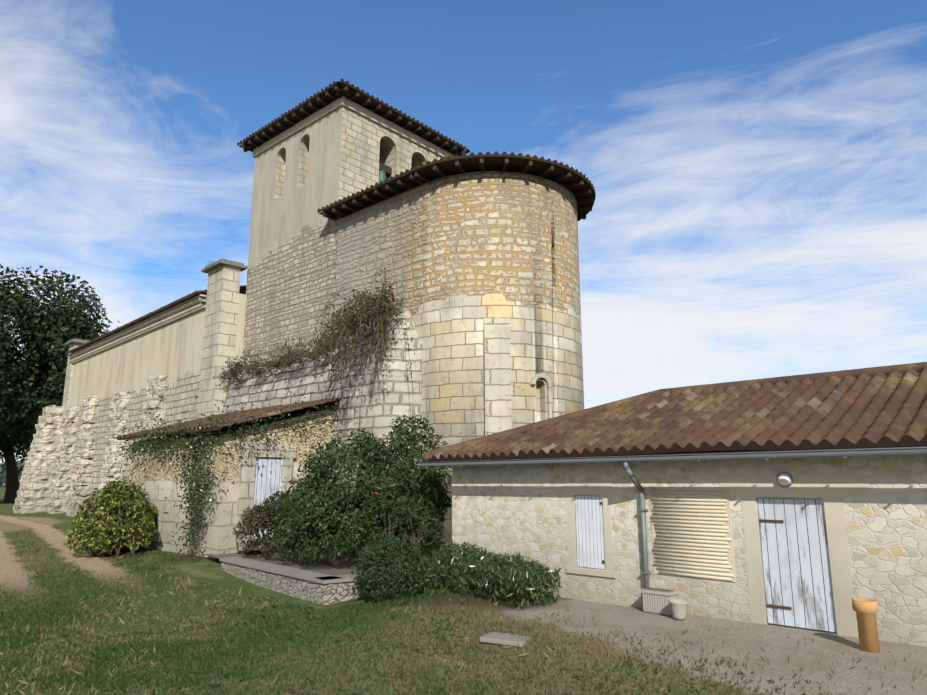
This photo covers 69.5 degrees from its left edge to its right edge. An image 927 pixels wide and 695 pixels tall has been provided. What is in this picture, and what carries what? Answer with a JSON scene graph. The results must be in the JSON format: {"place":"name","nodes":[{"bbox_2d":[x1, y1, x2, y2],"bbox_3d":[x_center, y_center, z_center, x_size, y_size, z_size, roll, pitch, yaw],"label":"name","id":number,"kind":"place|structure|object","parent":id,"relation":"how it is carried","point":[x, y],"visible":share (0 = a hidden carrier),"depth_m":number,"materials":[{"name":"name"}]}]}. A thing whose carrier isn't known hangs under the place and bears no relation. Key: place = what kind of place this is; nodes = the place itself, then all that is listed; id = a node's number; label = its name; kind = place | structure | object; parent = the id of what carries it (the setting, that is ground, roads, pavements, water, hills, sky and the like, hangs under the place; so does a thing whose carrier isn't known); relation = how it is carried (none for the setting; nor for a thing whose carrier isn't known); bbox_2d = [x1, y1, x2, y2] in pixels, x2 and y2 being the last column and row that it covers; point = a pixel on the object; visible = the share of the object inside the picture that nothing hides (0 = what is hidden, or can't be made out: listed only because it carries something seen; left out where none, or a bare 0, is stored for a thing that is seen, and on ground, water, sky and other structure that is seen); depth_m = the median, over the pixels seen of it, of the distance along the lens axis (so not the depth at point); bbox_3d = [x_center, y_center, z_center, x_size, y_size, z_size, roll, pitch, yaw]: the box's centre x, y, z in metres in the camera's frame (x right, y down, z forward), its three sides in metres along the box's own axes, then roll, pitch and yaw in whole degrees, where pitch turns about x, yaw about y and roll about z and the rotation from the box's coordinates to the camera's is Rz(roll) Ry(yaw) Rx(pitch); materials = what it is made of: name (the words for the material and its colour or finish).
{"place":"outdoors","nodes":[
{"label":"outdoors","id":0,"kind":"place"},
{"bbox_2d":[0,514,153,613],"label":"dirt path","id":1,"kind":"structure","parent":0,"point":[106,569],"depth_m":16.13,"materials":[{"name":"beige soil"}]},
{"bbox_2d":[203,550,437,575],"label":"terrace soil","id":2,"kind":"structure","parent":0,"point":[341,566],"depth_m":14.33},
{"bbox_2d":[233,491,298,558],"bbox_3d":[-4.404,3.996,15.164,1.590,1.468,1.972,3,-12,-13],"label":"red brown shrub","id":3,"kind":"object","parent":2,"relation":"on","point":[264,515],"visible":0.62,"depth_m":14.74,"materials":[{"name":"green plant"}]},
{"bbox_2d":[264,414,451,564],"bbox_3d":[-2.335,3.061,14.646,4.121,3.087,3.455,-10,-15,41],"label":"shrub","id":4,"kind":"object","parent":2,"relation":"on","point":[327,522],"visible":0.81,"depth_m":13.92,"materials":[{"name":"green plant"}]},
{"bbox_2d":[363,443,447,561],"bbox_3d":[-1.221,3.179,13.737,1.339,2.490,1.854,-22,-25,62],"label":"oleander shrub","id":5,"kind":"object","parent":2,"relation":"on","point":[384,489],"visible":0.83,"depth_m":13.53,"materials":[{"name":"green plant"}]},
{"bbox_2d":[0,484,926,694],"bbox_3d":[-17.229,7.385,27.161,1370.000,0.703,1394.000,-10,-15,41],"label":"ground","id":6,"kind":"structure","parent":0,"point":[844,680],"depth_m":8.26,"materials":[{"name":"green plant"}]},
{"bbox_2d":[0,457,27,486],"bbox_3d":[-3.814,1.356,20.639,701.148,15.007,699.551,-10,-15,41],"label":"treeline","id":7,"kind":"object","parent":6,"relation":"on","point":[20,465],"depth_m":215.67,"materials":[{"name":"green plant"}]},
{"bbox_2d":[0,331,30,434],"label":"tree","id":8,"kind":"object","parent":6,"relation":"on","point":[3,400],"visible":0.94,"depth_m":47.02,"materials":[{"name":"green plant"}]},
{"bbox_2d":[0,357,64,462],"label":"tree","id":9,"kind":"object","parent":6,"relation":"on","point":[24,456],"depth_m":74.73,"materials":[{"name":"green plant"}]},
{"bbox_2d":[0,265,119,502],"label":"tree","id":10,"kind":"object","parent":6,"relation":"on","point":[46,331],"visible":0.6,"depth_m":51.31,"materials":[{"name":"green plant"}]},
{"bbox_2d":[63,476,158,556],"bbox_3d":[-9.308,4.481,17.785,2.913,2.062,2.184,-22,-25,61],"label":"yellow shrub","id":11,"kind":"object","parent":6,"relation":"on","point":[132,509],"visible":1,"depth_m":17.07,"materials":[{"name":"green plant"}]},
{"bbox_2d":[13,78,595,558],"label":"church","id":12,"kind":"structure","parent":6,"relation":"on","point":[401,264],"depth_m":19.02,"materials":[{"name":"stone"}]},
{"bbox_2d":[114,260,213,417],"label":"wall plant tufts","id":13,"kind":"object","parent":12,"relation":"attached to","point":[204,273],"visible":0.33,"depth_m":24.64,"materials":[{"name":"green plant"}]},
{"bbox_2d":[221,561,449,605],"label":"terrace wall","id":14,"kind":"structure","parent":6,"relation":"on","point":[320,593],"depth_m":12.05,"materials":[{"name":"stone"}]},
{"bbox_2d":[219,557,441,583],"bbox_3d":[-2.942,4.441,13.596,5.182,0.060,2.652,-10,-15,41],"label":"terrace coping","id":15,"kind":"object","parent":14,"relation":"on","point":[321,578],"visible":0.68,"depth_m":12.50,"materials":[{"name":"concrete"}]},
{"bbox_2d":[350,535,430,599],"bbox_3d":[-1.231,3.705,11.319,1.388,1.038,1.382,-10,-15,41],"label":"round shrub","id":16,"kind":"object","parent":6,"relation":"on","point":[401,551],"visible":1,"depth_m":11.01,"materials":[{"name":"green plant"}]},
{"bbox_2d":[0,522,920,694],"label":"grass","id":17,"kind":"structure","parent":6,"relation":"on","point":[7,642],"depth_m":8.78,"materials":[{"name":"green plant"}]},
{"bbox_2d":[405,540,562,610],"bbox_3d":[0.318,3.776,11.253,1.371,0.894,3.102,10,-15,-41],"label":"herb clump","id":18,"kind":"object","parent":6,"relation":"on","point":[518,574],"visible":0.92,"depth_m":10.96,"materials":[{"name":"green plant"}]},
{"bbox_2d":[480,632,530,646],"bbox_3d":[0.556,3.731,8.553,0.600,0.060,0.380,-6,-13,29],"label":"stone slab","id":19,"kind":"object","parent":6,"relation":"on","point":[508,639],"depth_m":8.46,"materials":[{"name":"grey stone"}]},
{"bbox_2d":[640,587,677,614],"bbox_3d":[2.817,3.638,9.599,0.468,0.310,0.275,-10,-15,41],"label":"planter box","id":20,"kind":"object","parent":6,"relation":"on","point":[655,600],"visible":0.98,"depth_m":9.51,"materials":[{"name":"plastic"}]},
{"bbox_2d":[418,362,926,646],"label":"outbuilding","id":21,"kind":"structure","parent":6,"relation":"on","point":[789,501],"depth_m":9.54,"materials":[{"name":"white stone"}]},
{"bbox_2d":[668,599,688,619],"bbox_3d":[2.942,3.580,9.123,0.270,0.235,0.270,-10,-15,41],"label":"planter urn","id":22,"kind":"object","parent":6,"relation":"on","point":[678,607],"visible":1,"depth_m":9.04,"materials":[{"name":"plastic"}]},
{"bbox_2d":[852,598,879,652],"bbox_3d":[4.489,3.088,7.434,0.250,0.530,0.250,-10,-15,41],"label":"pipe","id":23,"kind":"object","parent":6,"relation":"on","point":[865,610],"visible":1,"depth_m":7.36,"materials":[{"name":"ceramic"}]},
{"bbox_2d":[0,0,926,463],"label":"sky","id":24,"kind":"structure","parent":0,"point":[756,169],"materials":[{"name":"blue"}]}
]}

